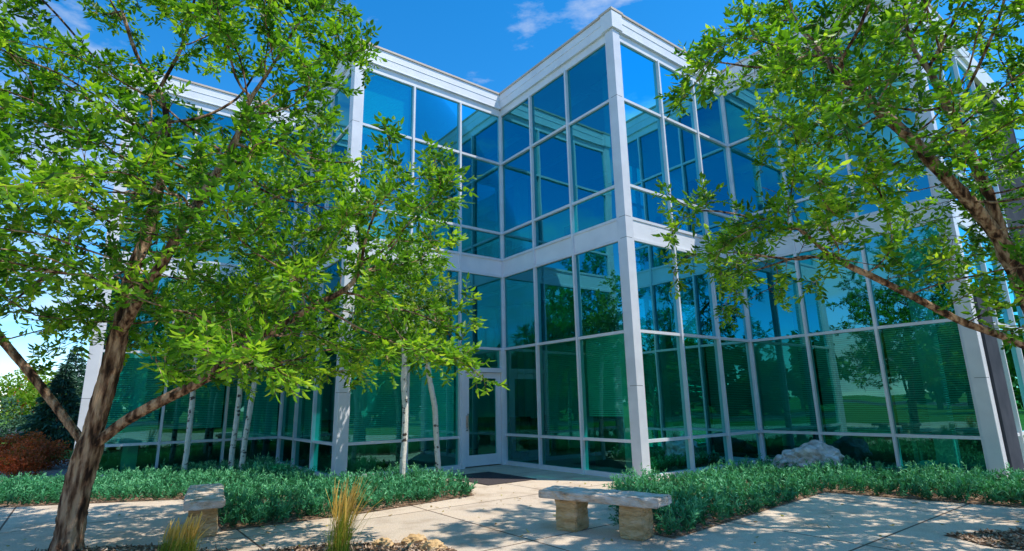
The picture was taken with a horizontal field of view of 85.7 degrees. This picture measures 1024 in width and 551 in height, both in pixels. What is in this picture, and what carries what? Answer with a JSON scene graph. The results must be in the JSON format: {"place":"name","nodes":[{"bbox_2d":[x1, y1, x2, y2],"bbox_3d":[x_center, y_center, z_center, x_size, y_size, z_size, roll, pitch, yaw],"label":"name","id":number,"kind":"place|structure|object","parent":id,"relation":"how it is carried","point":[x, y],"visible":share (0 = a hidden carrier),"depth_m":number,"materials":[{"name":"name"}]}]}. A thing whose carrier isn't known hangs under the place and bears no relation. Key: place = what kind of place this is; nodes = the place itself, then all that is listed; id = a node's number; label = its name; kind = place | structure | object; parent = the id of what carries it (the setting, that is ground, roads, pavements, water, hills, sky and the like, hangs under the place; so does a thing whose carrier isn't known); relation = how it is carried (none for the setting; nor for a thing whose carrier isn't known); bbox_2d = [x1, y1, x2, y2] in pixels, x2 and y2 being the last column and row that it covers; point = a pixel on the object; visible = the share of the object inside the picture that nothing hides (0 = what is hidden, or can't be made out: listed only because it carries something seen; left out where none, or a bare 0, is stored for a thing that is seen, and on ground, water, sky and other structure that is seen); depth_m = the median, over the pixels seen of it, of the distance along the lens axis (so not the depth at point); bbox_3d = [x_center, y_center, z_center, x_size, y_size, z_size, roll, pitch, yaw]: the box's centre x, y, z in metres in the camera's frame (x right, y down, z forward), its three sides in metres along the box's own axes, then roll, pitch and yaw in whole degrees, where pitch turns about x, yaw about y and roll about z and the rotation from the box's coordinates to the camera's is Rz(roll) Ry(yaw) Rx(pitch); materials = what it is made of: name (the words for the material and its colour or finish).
{"place":"outdoors","nodes":[
{"label":"outdoors","id":0,"kind":"place"},
{"bbox_2d":[0,415,73,459],"bbox_3d":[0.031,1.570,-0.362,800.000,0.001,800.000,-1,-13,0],"label":"lawn","id":1,"kind":"structure","parent":0,"point":[70,455],"depth_m":23.53,"materials":[{"name":"green plant"}]},
{"bbox_2d":[0,395,63,440],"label":"spruce shrub","id":2,"kind":"object","parent":1,"relation":"on","point":[11,422],"visible":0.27,"depth_m":25.45,"materials":[{"name":"plant"}]},
{"bbox_2d":[0,459,69,481],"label":"gravel bed","id":3,"kind":"object","parent":1,"relation":"on","point":[53,471],"visible":0.2,"depth_m":15.18,"materials":[{"name":"grey gravel"}]},
{"bbox_2d":[0,429,71,475],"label":"red shrub","id":4,"kind":"object","parent":3,"relation":"on","point":[28,453],"visible":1,"depth_m":15.43,"materials":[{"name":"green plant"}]},
{"bbox_2d":[0,369,84,426],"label":"shrub","id":5,"kind":"object","parent":1,"relation":"on","point":[28,398],"visible":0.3,"depth_m":38.07,"materials":[{"name":"green plant"}]},
{"bbox_2d":[16,354,82,449],"bbox_3d":[-20.450,5.819,24.942,3.568,4.568,3.481,-1,-13,0],"label":"spruce tree","id":6,"kind":"object","parent":1,"relation":"on","point":[68,398],"visible":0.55,"depth_m":24.51,"materials":[{"name":"green plant"}]},
{"bbox_2d":[35,340,86,435],"bbox_3d":[-25.877,6.908,32.422,4.313,6.234,4.412,-10,-16,33],"label":"spruce tree","id":7,"kind":"object","parent":1,"relation":"on","point":[81,368],"visible":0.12,"depth_m":32.61,"materials":[{"name":"green plant"}]},
{"bbox_2d":[97,439,818,474],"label":"ground floor","id":8,"kind":"structure","parent":0,"point":[110,459],"depth_m":18.21,"materials":[{"name":"carpet"}]},
{"bbox_2d":[119,46,884,471],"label":"interior columns","id":9,"kind":"structure","parent":8,"relation":"on","point":[523,374],"depth_m":19.92,"materials":[{"name":"white paint"}]},
{"bbox_2d":[189,28,905,227],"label":"roof","id":10,"kind":"structure","parent":9,"relation":"on","point":[517,123],"depth_m":19.86,"materials":[{"name":"tile"}]},
{"bbox_2d":[197,46,884,323],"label":"ceiling lights","id":11,"kind":"object","parent":10,"relation":"attached to","point":[511,140],"visible":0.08,"depth_m":18.56},
{"bbox_2d":[123,0,1013,133],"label":"cornice","id":12,"kind":"structure","parent":10,"relation":"on","point":[510,102],"depth_m":15.44,"materials":[{"name":"paint"}]},
{"bbox_2d":[129,4,968,111],"bbox_3d":[0.933,-6.051,15.517,23.391,0.068,3.714,-3,-13,8],"label":"coping","id":13,"kind":"object","parent":12,"relation":"on","point":[541,61],"visible":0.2,"depth_m":15.40,"materials":[{"name":"metal"}]},
{"bbox_2d":[104,82,1023,472],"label":"side wall","id":14,"kind":"structure","parent":8,"relation":"on","point":[842,314],"depth_m":21.23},
{"bbox_2d":[163,57,843,439],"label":"window blinds","id":15,"kind":"object","parent":14,"relation":"attached to","point":[599,403],"depth_m":14.48,"materials":[{"name":"fabric"}]},
{"bbox_2d":[97,34,1023,478],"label":"mullions","id":16,"kind":"object","parent":14,"relation":"attached to","point":[315,424],"visible":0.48,"depth_m":13.90,"materials":[{"name":"metal"}]},
{"bbox_2d":[461,350,505,468],"bbox_3d":[-0.787,3.499,14.736,1.401,3.040,0.210,9,-16,-36],"label":"entrance door","id":17,"kind":"structure","parent":16,"relation":"attached to","point":[499,455],"depth_m":14.73,"materials":[{"name":"paint"}]},
{"bbox_2d":[101,321,1023,474],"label":"glass","id":18,"kind":"object","parent":14,"relation":"attached to","point":[929,389],"visible":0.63,"depth_m":12.71,"materials":[{"name":"green glass"}]},
{"bbox_2d":[103,22,1023,353],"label":"glass","id":19,"kind":"object","parent":14,"relation":"attached to","point":[597,268],"visible":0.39,"depth_m":14.14,"materials":[{"name":"blue glass"}]},
{"bbox_2d":[283,190,854,472],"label":"desks","id":20,"kind":"object","parent":8,"relation":"on","point":[590,213],"visible":0.16,"depth_m":15.26,"materials":[{"name":"brown wood"}]},
{"bbox_2d":[0,464,1023,550],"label":"pavement","id":21,"kind":"structure","parent":0,"point":[856,522],"depth_m":7.35,"materials":[{"name":"concrete"}]},
{"bbox_2d":[25,542,232,550],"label":"mulch bed","id":22,"kind":"object","parent":21,"relation":"on","point":[135,547],"visible":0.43,"depth_m":6.54,"materials":[{"name":"brown wood"}]},
{"bbox_2d":[156,518,184,550],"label":"ornamental grass","id":23,"kind":"object","parent":22,"relation":"on","point":[165,547],"depth_m":6.11,"materials":[{"name":"green plant"}]},
{"bbox_2d":[168,512,212,550],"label":"ornamental grass","id":24,"kind":"object","parent":22,"relation":"on","point":[191,531],"depth_m":5.96,"materials":[{"name":"green plant"}]},
{"bbox_2d":[0,0,508,550],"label":"ash tree","id":25,"kind":"object","parent":22,"relation":"on","point":[62,178],"visible":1,"depth_m":6.51,"materials":[{"name":"green plant"}]},
{"bbox_2d":[183,483,224,538],"bbox_3d":[-4.265,3.242,7.637,0.493,0.495,1.880,6,-15,-27],"label":"stone bench","id":26,"kind":"object","parent":21,"relation":"on","point":[207,500],"visible":0.93,"depth_m":7.10,"materials":[{"name":"stone"}]},
{"bbox_2d":[0,473,473,530],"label":"soil bed","id":27,"kind":"object","parent":21,"relation":"on","point":[294,517],"visible":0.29,"depth_m":9.23,"materials":[{"name":"brown soil"}]},
{"bbox_2d":[153,252,239,469],"bbox_3d":[-7.933,2.157,13.882,1.901,5.591,2.011,11,-18,-42],"label":"aspen tree","id":28,"kind":"object","parent":27,"relation":"on","point":[189,428],"visible":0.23,"depth_m":13.65,"materials":[{"name":"green plant"}]},
{"bbox_2d":[0,452,477,526],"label":"juniper hedge","id":29,"kind":"object","parent":27,"relation":"on","point":[246,494],"visible":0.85,"depth_m":10.24,"materials":[{"name":"green plant"}]},
{"bbox_2d":[210,252,281,467],"bbox_3d":[-6.823,2.144,14.044,1.880,5.662,1.933,8,-16,-35],"label":"aspen tree","id":30,"kind":"object","parent":27,"relation":"on","point":[235,426],"visible":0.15,"depth_m":13.76,"materials":[{"name":"green plant"}]},
{"bbox_2d":[232,290,289,469],"bbox_3d":[-6.307,2.599,13.666,1.590,4.579,1.564,-1,-13,0],"label":"aspen tree","id":31,"kind":"object","parent":27,"relation":"on","point":[246,430],"visible":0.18,"depth_m":13.48,"materials":[{"name":"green plant"}]},
{"bbox_2d":[351,225,459,477],"bbox_3d":[-2.335,1.663,12.188,2.391,5.577,2.242,-1,-13,0],"label":"aspen tree","id":32,"kind":"object","parent":27,"relation":"on","point":[404,437],"visible":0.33,"depth_m":12.08,"materials":[{"name":"green plant"}]},
{"bbox_2d":[394,288,452,471],"bbox_3d":[-2.157,2.465,12.921,1.496,4.346,1.619,-7,-14,26],"label":"aspen tree","id":33,"kind":"object","parent":27,"relation":"on","point":[435,424],"visible":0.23,"depth_m":12.82,"materials":[{"name":"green plant"}]},
{"bbox_2d":[258,539,456,550],"bbox_3d":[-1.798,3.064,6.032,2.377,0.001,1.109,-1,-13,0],"label":"mulch bed","id":34,"kind":"object","parent":21,"relation":"on","point":[354,549],"visible":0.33,"depth_m":6.34,"materials":[{"name":"brown wood"}]},
{"bbox_2d":[318,476,383,550],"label":"ornamental grass","id":35,"kind":"object","parent":34,"relation":"on","point":[341,539],"depth_m":6.00,"materials":[{"name":"green plant"}]},
{"bbox_2d":[372,537,394,549],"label":"rock","id":36,"kind":"object","parent":34,"relation":"on","point":[383,542],"visible":0.77,"depth_m":6.31,"materials":[{"name":"stone"}]},
{"bbox_2d":[400,533,426,547],"bbox_3d":[-1.137,3.123,6.460,0.318,0.181,0.284,-9,-15,30],"label":"rock","id":37,"kind":"object","parent":34,"relation":"on","point":[414,539],"visible":0.61,"depth_m":6.40,"materials":[{"name":"stone"}]},
{"bbox_2d":[420,539,446,550],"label":"rock","id":38,"kind":"object","parent":34,"relation":"on","point":[434,545],"visible":0.98,"depth_m":6.17,"materials":[{"name":"stone"}]},
{"bbox_2d":[448,472,535,484],"bbox_3d":[-0.512,4.432,12.090,1.250,0.014,1.800,9,-16,-36],"label":"door mat","id":39,"kind":"object","parent":21,"relation":"on","point":[488,478],"depth_m":11.94,"materials":[{"name":"rubber"}]},
{"bbox_2d":[7,481,1018,550],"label":"fallen leaves","id":40,"kind":"object","parent":21,"relation":"on","point":[610,509],"visible":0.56,"depth_m":7.28,"materials":[{"name":"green plant"}]},
{"bbox_2d":[74,1,1009,476],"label":"corner columns","id":41,"kind":"structure","parent":21,"relation":"on","point":[984,405],"depth_m":12.20,"materials":[{"name":"metal"}]},
{"bbox_2d":[81,66,988,398],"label":"column joints","id":42,"kind":"object","parent":41,"relation":"attached to","point":[337,392],"depth_m":12.40,"materials":[{"name":"grey metal"}]},
{"bbox_2d":[537,485,671,540],"bbox_3d":[1.139,2.973,6.934,1.664,0.492,0.498,-10,-16,34],"label":"stone bench","id":43,"kind":"object","parent":21,"relation":"on","point":[635,518],"visible":1,"depth_m":6.75,"materials":[{"name":"stone"}]},
{"bbox_2d":[615,472,1023,537],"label":"soil bed","id":44,"kind":"object","parent":21,"relation":"on","point":[699,526],"visible":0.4,"depth_m":8.36,"materials":[{"name":"brown soil"}]},
{"bbox_2d":[771,454,791,471],"bbox_3d":[6.056,4.235,12.229,0.664,0.507,0.538,-5,-14,18],"label":"boulder","id":45,"kind":"object","parent":44,"relation":"on","point":[782,460],"visible":0.33,"depth_m":12.11,"materials":[{"name":"grey stone"}]},
{"bbox_2d":[602,452,1023,534],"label":"juniper hedge","id":46,"kind":"object","parent":44,"relation":"on","point":[761,478],"visible":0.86,"depth_m":9.19,"materials":[{"name":"green plant"}]},
{"bbox_2d":[781,440,844,469],"bbox_3d":[6.654,4.070,12.084,1.276,0.899,0.936,-1,-13,0],"label":"boulder","id":47,"kind":"object","parent":44,"relation":"on","point":[811,451],"visible":0.51,"depth_m":11.88,"materials":[{"name":"grey stone"}]},
{"bbox_2d":[651,0,1023,349],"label":"ash tree","id":48,"kind":"object","parent":21,"relation":"on","point":[983,207],"visible":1,"depth_m":6.58,"materials":[{"name":"green plant"}]},
{"bbox_2d":[944,526,1023,549],"bbox_3d":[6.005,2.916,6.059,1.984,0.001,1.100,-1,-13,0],"label":"mulch bed","id":49,"kind":"object","parent":21,"relation":"on","point":[986,535],"visible":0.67,"depth_m":6.09,"materials":[{"name":"brown wood"}]},
{"bbox_2d":[0,0,1023,394],"label":"sky","id":50,"kind":"structure","parent":0,"point":[490,44],"materials":[{"name":"blue"}]},
{"bbox_2d":[177,243,867,327],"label":"floor","id":51,"kind":"structure","parent":0,"point":[485,285],"depth_m":17.64,"materials":[{"name":"tile"}]},
{"bbox_2d":[119,202,985,283],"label":"spandrel panels","id":52,"kind":"object","parent":51,"relation":"on","point":[602,234],"visible":0.34,"depth_m":13.88,"materials":[{"name":"paint"}]},
{"bbox_2d":[286,172,808,448],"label":"interior walls","id":53,"kind":"structure","parent":0,"point":[769,319],"depth_m":20.43,"materials":[{"name":"paint"}]},
{"label":"road parking","id":54,"kind":"structure","parent":0,"visible":0},
{"bbox_2d":[0,377,44,423],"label":"foliage","id":55,"kind":"object","parent":54,"relation":"on","point":[18,401],"visible":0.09,"depth_m":43.58,"materials":[{"name":"green plant"}]}
]}

